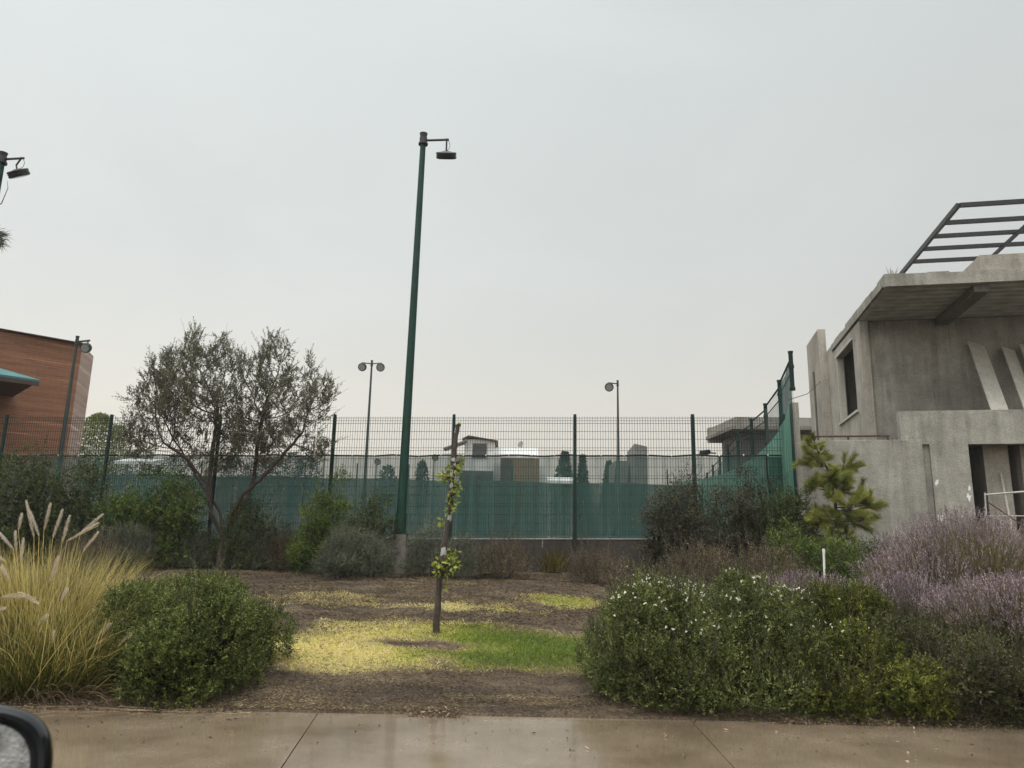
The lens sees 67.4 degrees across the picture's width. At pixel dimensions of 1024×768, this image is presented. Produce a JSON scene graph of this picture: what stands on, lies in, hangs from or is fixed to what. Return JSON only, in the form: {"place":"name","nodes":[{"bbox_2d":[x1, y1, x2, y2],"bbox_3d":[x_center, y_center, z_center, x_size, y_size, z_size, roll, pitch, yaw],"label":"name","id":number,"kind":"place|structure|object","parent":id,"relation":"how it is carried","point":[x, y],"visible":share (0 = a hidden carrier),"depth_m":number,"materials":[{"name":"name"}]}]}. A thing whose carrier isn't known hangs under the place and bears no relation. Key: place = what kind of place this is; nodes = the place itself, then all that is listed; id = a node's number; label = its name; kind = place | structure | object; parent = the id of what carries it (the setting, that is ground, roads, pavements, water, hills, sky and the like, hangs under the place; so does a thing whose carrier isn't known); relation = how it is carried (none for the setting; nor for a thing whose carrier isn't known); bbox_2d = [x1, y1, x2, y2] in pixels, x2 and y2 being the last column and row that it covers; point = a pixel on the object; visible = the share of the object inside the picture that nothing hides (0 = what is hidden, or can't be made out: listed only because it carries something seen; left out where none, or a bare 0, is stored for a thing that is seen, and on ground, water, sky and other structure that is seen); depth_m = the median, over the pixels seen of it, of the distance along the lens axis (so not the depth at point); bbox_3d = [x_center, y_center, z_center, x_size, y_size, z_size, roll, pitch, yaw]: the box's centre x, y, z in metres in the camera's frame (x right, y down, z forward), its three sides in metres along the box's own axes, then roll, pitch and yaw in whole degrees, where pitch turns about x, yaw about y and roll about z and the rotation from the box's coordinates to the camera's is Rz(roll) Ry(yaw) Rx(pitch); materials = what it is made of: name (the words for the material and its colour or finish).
{"place":"outdoors","nodes":[
{"label":"outdoors","id":0,"kind":"place"},
{"bbox_2d":[0,705,52,767],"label":"wing mirror","id":1,"kind":"object","parent":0,"point":[25,739],"visible":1,"depth_m":0.78,"materials":[{"name":"black glass"}]},
{"bbox_2d":[442,435,537,480],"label":"white house","id":2,"kind":"structure","parent":0,"point":[476,443],"depth_m":58.31,"materials":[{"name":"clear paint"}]},
{"bbox_2d":[473,443,486,454],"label":"window","id":3,"kind":"structure","parent":2,"relation":"in","point":[481,446],"depth_m":58.19,"materials":[{"name":"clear glass"}]},
{"bbox_2d":[0,536,1023,726],"bbox_3d":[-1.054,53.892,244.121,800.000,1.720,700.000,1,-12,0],"label":"ground","id":4,"kind":"structure","parent":0,"point":[561,683],"depth_m":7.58,"materials":[{"name":"soil"}]},
{"bbox_2d":[0,182,12,257],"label":"edge tree","id":5,"kind":"object","parent":4,"relation":"on","point":[4,234],"visible":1,"depth_m":9.59,"materials":[{"name":"green plant"}]},
{"bbox_2d":[0,151,29,189],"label":"lamp post","id":6,"kind":"object","parent":4,"relation":"on","point":[17,172],"visible":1,"depth_m":18.01,"materials":[{"name":"metal"}]},
{"bbox_2d":[0,430,68,568],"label":"dark shrub","id":7,"kind":"object","parent":4,"relation":"on","point":[23,493],"visible":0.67,"depth_m":15.34,"materials":[{"name":"green plant"}]},
{"bbox_2d":[0,328,93,480],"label":"brick building","id":8,"kind":"structure","parent":4,"relation":"on","point":[46,361],"depth_m":23.85,"materials":[{"name":"brown brick"}]},
{"bbox_2d":[0,368,39,396],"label":"teal canopy","id":9,"kind":"object","parent":8,"relation":"attached to","point":[12,384],"visible":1,"depth_m":21.29,"materials":[{"name":"teal metal"}]},
{"bbox_2d":[24,441,116,568],"bbox_3d":[-8.630,2.469,15.477,2.178,2.629,1.506,-2,-13,14],"label":"dark shrub","id":10,"kind":"object","parent":4,"relation":"on","point":[80,504],"visible":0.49,"depth_m":15.23,"materials":[{"name":"green plant"}]},
{"bbox_2d":[58,336,91,454],"bbox_3d":[-12.444,1.391,21.590,0.567,5.705,0.246,0,-12,5],"label":"lamp post","id":11,"kind":"object","parent":4,"relation":"on","point":[86,347],"visible":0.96,"depth_m":21.93,"materials":[{"name":"black metal"}]},
{"bbox_2d":[0,500,163,657],"bbox_3d":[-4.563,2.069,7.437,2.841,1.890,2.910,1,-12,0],"label":"fountain grass","id":12,"kind":"object","parent":4,"relation":"on","point":[80,592],"depth_m":7.29,"materials":[{"name":"plant"}]},
{"bbox_2d":[35,513,136,577],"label":"dry weeds","id":13,"kind":"object","parent":4,"relation":"on","point":[93,548],"visible":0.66,"depth_m":13.93,"materials":[{"name":"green plant"}]},
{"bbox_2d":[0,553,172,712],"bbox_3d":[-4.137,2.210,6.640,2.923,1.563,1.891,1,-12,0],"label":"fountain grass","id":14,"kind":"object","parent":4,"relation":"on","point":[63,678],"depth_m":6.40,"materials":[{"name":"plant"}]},
{"bbox_2d":[80,412,126,458],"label":"tree","id":15,"kind":"object","parent":4,"relation":"on","point":[94,416],"visible":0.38,"depth_m":42.05,"materials":[{"name":"green plant"}]},
{"bbox_2d":[75,483,142,570],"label":"bright shrub","id":16,"kind":"object","parent":4,"relation":"on","point":[103,507],"visible":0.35,"depth_m":15.01,"materials":[{"name":"green plant"}]},
{"bbox_2d":[101,425,132,454],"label":"tree","id":17,"kind":"object","parent":4,"relation":"on","point":[125,427],"visible":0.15,"depth_m":44.18,"materials":[{"name":"green plant"}]},
{"bbox_2d":[73,515,162,573],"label":"grey plant","id":18,"kind":"object","parent":4,"relation":"on","point":[144,547],"visible":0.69,"depth_m":14.56,"materials":[{"name":"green plant"}]},
{"bbox_2d":[133,449,152,454],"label":"tree","id":19,"kind":"object","parent":4,"relation":"on","point":[144,453],"visible":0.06,"depth_m":94.90,"materials":[{"name":"green plant"}]},
{"bbox_2d":[121,516,174,567],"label":"border weeds","id":20,"kind":"object","parent":4,"relation":"on","point":[151,559],"visible":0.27,"depth_m":15.12,"materials":[{"name":"green plant"}]},
{"bbox_2d":[96,462,213,569],"bbox_3d":[-7.231,2.705,15.537,2.339,2.317,1.617,6,-13,-21],"label":"bright shrub","id":21,"kind":"object","parent":4,"relation":"on","point":[173,523],"visible":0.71,"depth_m":15.33,"materials":[{"name":"green plant"}]},
{"bbox_2d":[69,554,299,713],"bbox_3d":[-3.080,2.240,7.200,2.039,1.309,2.275,-2,-13,16],"label":"shrub","id":22,"kind":"object","parent":4,"relation":"on","point":[196,624],"visible":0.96,"depth_m":6.64,"materials":[{"name":"green plant"}]},
{"bbox_2d":[163,517,216,568],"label":"border weeds","id":23,"kind":"object","parent":4,"relation":"on","point":[195,553],"visible":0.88,"depth_m":15.13,"materials":[{"name":"green plant"}]},
{"bbox_2d":[181,525,218,565],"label":"dry weeds","id":24,"kind":"object","parent":4,"relation":"on","point":[208,543],"visible":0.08,"depth_m":15.94,"materials":[{"name":"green plant"}]},
{"bbox_2d":[109,316,348,569],"bbox_3d":[-5.872,1.176,15.532,5.017,5.333,3.445,1,-12,0],"label":"branching tree","id":25,"kind":"object","parent":4,"relation":"on","point":[167,398],"visible":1,"depth_m":15.78,"materials":[{"name":"green plant"}]},
{"bbox_2d":[201,483,297,569],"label":"dark shrub","id":26,"kind":"object","parent":4,"relation":"on","point":[250,526],"visible":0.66,"depth_m":15.36,"materials":[{"name":"green plant"}]},
{"bbox_2d":[230,521,277,569],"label":"border weeds","id":27,"kind":"object","parent":4,"relation":"on","point":[254,562],"visible":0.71,"depth_m":15.14,"materials":[{"name":"green plant"}]},
{"bbox_2d":[232,519,301,565],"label":"dry weeds","id":28,"kind":"object","parent":4,"relation":"on","point":[268,538],"visible":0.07,"depth_m":15.91,"materials":[{"name":"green plant"}]},
{"bbox_2d":[254,515,304,570],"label":"border weeds","id":29,"kind":"object","parent":4,"relation":"on","point":[280,566],"visible":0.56,"depth_m":15.14,"materials":[{"name":"green plant"}]},
{"bbox_2d":[277,522,314,568],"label":"dry weeds","id":30,"kind":"object","parent":4,"relation":"on","point":[291,547],"visible":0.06,"depth_m":15.42,"materials":[{"name":"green plant"}]},
{"bbox_2d":[282,460,357,573],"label":"upright shrub","id":31,"kind":"object","parent":4,"relation":"on","point":[304,547],"visible":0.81,"depth_m":15.03,"materials":[{"name":"green plant"}]},
{"bbox_2d":[305,517,367,580],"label":"grey plant","id":32,"kind":"object","parent":4,"relation":"on","point":[333,562],"visible":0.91,"depth_m":14.19,"materials":[{"name":"green plant"}]},
{"bbox_2d":[317,485,405,574],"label":"upright shrub","id":33,"kind":"object","parent":4,"relation":"on","point":[375,512],"visible":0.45,"depth_m":15.26,"materials":[{"name":"green plant"}]},
{"bbox_2d":[328,515,406,578],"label":"grey plant","id":34,"kind":"object","parent":4,"relation":"on","point":[374,540],"visible":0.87,"depth_m":14.39,"materials":[{"name":"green plant"}]},
{"bbox_2d":[358,360,384,454],"bbox_3d":[-7.027,3.201,37.081,1.323,8.976,0.319,1,-12,0],"label":"lamp post","id":35,"kind":"object","parent":4,"relation":"on","point":[380,366],"visible":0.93,"depth_m":37.84,"materials":[{"name":"grey metal"}]},
{"bbox_2d":[0,538,778,576],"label":"wall","id":36,"kind":"structure","parent":4,"relation":"on","point":[548,543],"depth_m":15.83,"materials":[{"name":"concrete"}]},
{"bbox_2d":[0,414,784,547],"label":"fence","id":37,"kind":"object","parent":36,"relation":"on","point":[693,450],"visible":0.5,"depth_m":16.39,"materials":[{"name":"metal"}]},
{"bbox_2d":[0,454,781,536],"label":"shade net","id":38,"kind":"object","parent":37,"relation":"attached to","point":[586,468],"visible":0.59,"depth_m":16.35,"materials":[{"name":"fabric"}]},
{"bbox_2d":[180,477,684,537],"bbox_3d":[-12.121,6.072,39.609,48.000,4.150,0.294,1,-12,0],"label":"net fence","id":39,"kind":"object","parent":37,"relation":"attached to","point":[517,519],"visible":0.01,"depth_m":39.47,"materials":[{"name":"green paint"}]},
{"bbox_2d":[388,534,407,573],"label":"concrete plinth","id":40,"kind":"structure","parent":4,"relation":"on","point":[400,544],"depth_m":15.40,"materials":[{"name":"grey concrete"}]},
{"bbox_2d":[391,132,456,534],"bbox_3d":[-1.851,-1.310,16.643,1.025,8.990,0.460,1,-12,0],"label":"lamp post","id":41,"kind":"object","parent":40,"relation":"on","point":[401,514],"visible":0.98,"depth_m":16.41,"materials":[{"name":"green metal"}]},
{"bbox_2d":[254,586,600,676],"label":"grass","id":42,"kind":"structure","parent":4,"relation":"on","point":[488,635],"depth_m":8.55,"materials":[{"name":"plant"}]},
{"bbox_2d":[398,507,458,577],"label":"grey plant","id":43,"kind":"object","parent":4,"relation":"on","point":[420,567],"visible":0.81,"depth_m":14.77,"materials":[{"name":"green plant"}]},
{"bbox_2d":[431,422,466,633],"bbox_3d":[-0.796,1.788,9.603,0.403,2.674,0.379,1,-12,0],"label":"sapling","id":44,"kind":"object","parent":4,"relation":"on","point":[443,565],"visible":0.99,"depth_m":9.57,"materials":[{"name":"green plant"}]},
{"bbox_2d":[432,521,487,578],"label":"grey plant","id":45,"kind":"object","parent":4,"relation":"on","point":[466,549],"visible":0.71,"depth_m":14.53,"materials":[{"name":"green plant"}]},
{"bbox_2d":[463,519,538,579],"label":"dry weeds","id":46,"kind":"object","parent":4,"relation":"on","point":[502,550],"visible":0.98,"depth_m":14.57,"materials":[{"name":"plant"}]},
{"bbox_2d":[531,537,569,571],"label":"grass clump","id":47,"kind":"object","parent":4,"relation":"on","point":[551,561],"visible":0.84,"depth_m":15.73,"materials":[{"name":"plant"}]},
{"bbox_2d":[561,451,569,464],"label":"tree","id":48,"kind":"object","parent":4,"relation":"on","point":[565,452],"visible":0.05,"depth_m":70.04,"materials":[{"name":"green plant"}]},
{"bbox_2d":[561,528,623,584],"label":"dry weeds","id":49,"kind":"object","parent":4,"relation":"on","point":[582,567],"visible":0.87,"depth_m":14.31,"materials":[{"name":"brown plant"}]},
{"bbox_2d":[605,380,620,537],"bbox_3d":[4.860,3.810,36.995,0.744,8.203,0.316,1,-12,0],"label":"lamp post","id":50,"kind":"object","parent":4,"relation":"on","point":[609,386],"visible":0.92,"depth_m":37.67,"materials":[{"name":"grey metal"}]},
{"bbox_2d":[595,537,669,604],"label":"dry weeds","id":51,"kind":"object","parent":4,"relation":"on","point":[621,572],"visible":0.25,"depth_m":10.52,"materials":[{"name":"brown plant"}]},
{"bbox_2d":[629,453,718,580],"bbox_3d":[3.244,2.658,15.055,2.072,2.697,1.725,1,-12,0],"label":"brown shrub","id":52,"kind":"object","parent":4,"relation":"on","point":[662,519],"visible":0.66,"depth_m":14.75,"materials":[{"name":"green plant"}]},
{"bbox_2d":[567,551,851,722],"bbox_3d":[1.836,2.384,7.562,2.607,1.479,2.944,1,-12,0],"label":"hedge","id":53,"kind":"object","parent":4,"relation":"on","point":[672,634],"visible":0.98,"depth_m":6.62,"materials":[{"name":"green plant"}]},
{"bbox_2d":[689,452,780,582],"bbox_3d":[4.362,2.634,14.734,2.087,2.729,1.745,1,-12,0],"label":"brown shrub","id":54,"kind":"object","parent":4,"relation":"on","point":[738,519],"visible":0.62,"depth_m":14.58,"materials":[{"name":"green plant"}]},
{"bbox_2d":[653,523,817,588],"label":"dry weeds","id":55,"kind":"object","parent":4,"relation":"on","point":[757,562],"visible":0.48,"depth_m":11.91,"materials":[{"name":"brown plant"}]},
{"bbox_2d":[714,404,794,537],"bbox_3d":[9.270,5.543,38.823,0.032,5.666,49.238,-1,-12,9],"label":"green side net","id":56,"kind":"object","parent":4,"relation":"on","point":[783,441],"visible":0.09,"depth_m":15.52,"materials":[{"name":"green fabric"}]},
{"bbox_2d":[699,417,812,454],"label":"grey house","id":57,"kind":"structure","parent":4,"relation":"on","point":[805,424],"depth_m":31.09,"materials":[{"name":"concrete"}]},
{"bbox_2d":[714,351,799,505],"bbox_3d":[7.141,3.522,25.090,0.114,3.882,21.421,-1,-12,9],"label":"side fence","id":58,"kind":"object","parent":4,"relation":"on","point":[790,365],"visible":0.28,"depth_m":18.01,"materials":[{"name":"green metal"}]},
{"bbox_2d":[768,457,783,527],"bbox_3d":[5.476,2.306,15.746,0.363,1.632,0.009,0,-12,6],"label":"net remnant","id":59,"kind":"object","parent":58,"relation":"attached to","point":[773,467],"visible":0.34,"depth_m":15.85,"materials":[{"name":"green fabric"}]},
{"bbox_2d":[779,367,799,526],"bbox_3d":[5.569,1.395,15.456,0.027,3.472,1.324,-1,-12,9],"label":"dark top net","id":60,"kind":"object","parent":58,"relation":"attached to","point":[785,396],"visible":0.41,"depth_m":15.34,"materials":[{"name":"fabric"}]},
{"bbox_2d":[743,471,835,583],"bbox_3d":[5.230,2.839,14.516,1.796,2.445,1.412,-5,-14,25],"label":"brown shrub","id":61,"kind":"object","parent":4,"relation":"on","point":[787,500],"visible":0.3,"depth_m":14.41,"materials":[{"name":"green plant"}]},
{"bbox_2d":[756,568,849,599],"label":"lavender","id":62,"kind":"object","parent":4,"relation":"on","point":[793,577],"visible":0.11,"depth_m":9.38,"materials":[{"name":"purple plant"}]},
{"bbox_2d":[756,509,874,586],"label":"shrub","id":63,"kind":"object","parent":4,"relation":"on","point":[817,558],"visible":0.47,"depth_m":12.67,"materials":[{"name":"green plant"}]},
{"bbox_2d":[822,549,825,580],"bbox_3d":[4.110,2.675,10.079,0.062,1.006,0.036,1,-12,0],"label":"white stake","id":64,"kind":"object","parent":4,"relation":"on","point":[823,552],"visible":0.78,"depth_m":10.14,"materials":[{"name":"plastic"}]},
{"bbox_2d":[790,429,890,570],"bbox_3d":[6.099,2.344,14.299,1.758,3.061,1.323,6,-13,-22],"label":"pine","id":65,"kind":"object","parent":4,"relation":"on","point":[863,497],"visible":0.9,"depth_m":14.21,"materials":[{"name":"green plant"}]},
{"bbox_2d":[727,561,963,728],"bbox_3d":[2.913,2.398,7.419,1.803,1.357,2.822,0,-12,6],"label":"hedge","id":66,"kind":"object","parent":4,"relation":"on","point":[841,606],"visible":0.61,"depth_m":6.47,"materials":[{"name":"green plant"}]},
{"bbox_2d":[792,402,931,572],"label":"boundary wall","id":67,"kind":"structure","parent":4,"relation":"on","point":[893,471],"depth_m":15.85,"materials":[{"name":"concrete"}]},
{"bbox_2d":[800,435,889,440],"bbox_3d":[7.031,1.155,16.282,1.817,0.126,0.035,-1,-13,11],"label":"rusty bar","id":68,"kind":"object","parent":67,"relation":"on","point":[848,436],"visible":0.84,"depth_m":16.24,"materials":[{"name":"brown metal"}]},
{"bbox_2d":[832,532,904,587],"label":"long leaf plant","id":69,"kind":"object","parent":4,"relation":"on","point":[866,548],"visible":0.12,"depth_m":13.44,"materials":[{"name":"plant"}]},
{"bbox_2d":[848,566,960,656],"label":"lavender","id":70,"kind":"object","parent":4,"relation":"on","point":[902,590],"visible":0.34,"depth_m":8.04,"materials":[{"name":"purple plant"}]},
{"bbox_2d":[806,199,1023,564],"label":"unfinished house","id":71,"kind":"structure","parent":4,"relation":"on","point":[895,361],"depth_m":18.34,"materials":[{"name":"concrete"}]},
{"bbox_2d":[835,337,852,420],"bbox_3d":[9.015,-0.065,20.547,0.190,1.895,2.035,-1,-13,11],"label":"window frame","id":72,"kind":"structure","parent":71,"relation":"in","point":[839,361],"depth_m":21.37,"materials":[{"name":"grey concrete"}]},
{"bbox_2d":[967,341,1008,409],"bbox_3d":[10.747,0.011,17.249,0.374,2.576,2.325,-4,-13,22],"label":"cement board","id":73,"kind":"object","parent":71,"relation":"on","point":[989,381],"visible":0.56,"depth_m":17.42,"materials":[{"name":"grey concrete"}]},
{"bbox_2d":[984,491,1023,543],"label":"metal trestle","id":74,"kind":"object","parent":71,"relation":"on","point":[985,494],"visible":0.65,"depth_m":15.05,"materials":[{"name":"metal"}]},
{"bbox_2d":[1000,473,1011,533],"bbox_3d":[10.177,2.458,15.799,0.047,1.268,0.346,-2,-13,16],"label":"wooden stick","id":75,"kind":"object","parent":71,"relation":"on","point":[1005,496],"visible":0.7,"depth_m":15.83,"materials":[{"name":"beige wood"}]},
{"bbox_2d":[1001,347,1023,408],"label":"cement board","id":76,"kind":"object","parent":71,"relation":"on","point":[1014,366],"visible":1,"depth_m":17.58,"materials":[{"name":"grey concrete"}]},
{"bbox_2d":[1019,344,1023,356],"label":"cement board","id":77,"kind":"object","parent":71,"relation":"on","point":[1022,347],"visible":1,"depth_m":18.12,"materials":[{"name":"grey concrete"}]},
{"bbox_2d":[848,538,1000,604],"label":"lavender","id":78,"kind":"object","parent":4,"relation":"on","point":[893,564],"visible":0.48,"depth_m":8.65,"materials":[{"name":"purple plant"}]},
{"bbox_2d":[838,587,1023,731],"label":"hedge","id":79,"kind":"object","parent":4,"relation":"on","point":[991,675],"visible":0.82,"depth_m":6.43,"materials":[{"name":"green plant"}]},
{"bbox_2d":[859,504,1023,594],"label":"lavender","id":80,"kind":"object","parent":4,"relation":"on","point":[969,541],"visible":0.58,"depth_m":8.82,"materials":[{"name":"purple plant"}]},
{"bbox_2d":[907,566,1023,669],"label":"lavender","id":81,"kind":"object","parent":4,"relation":"on","point":[979,597],"visible":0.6,"depth_m":7.25,"materials":[{"name":"purple plant"}]},
{"bbox_2d":[0,0,1023,484],"label":"sky","id":82,"kind":"structure","parent":0,"point":[667,200],"materials":[{"name":"grey"}]},
{"bbox_2d":[24,708,1023,767],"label":"sidewalk","id":83,"kind":"structure","parent":0,"point":[255,740],"depth_m":5.35,"materials":[{"name":"grey concrete"}]},
{"bbox_2d":[0,698,1023,762],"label":"leaf litter","id":84,"kind":"object","parent":83,"relation":"on","point":[229,711],"visible":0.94,"depth_m":6.15,"materials":[{"name":"brown plant"}]},
{"bbox_2d":[627,444,646,482],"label":"grey tower house","id":85,"kind":"structure","parent":0,"point":[634,446],"depth_m":59.45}
]}

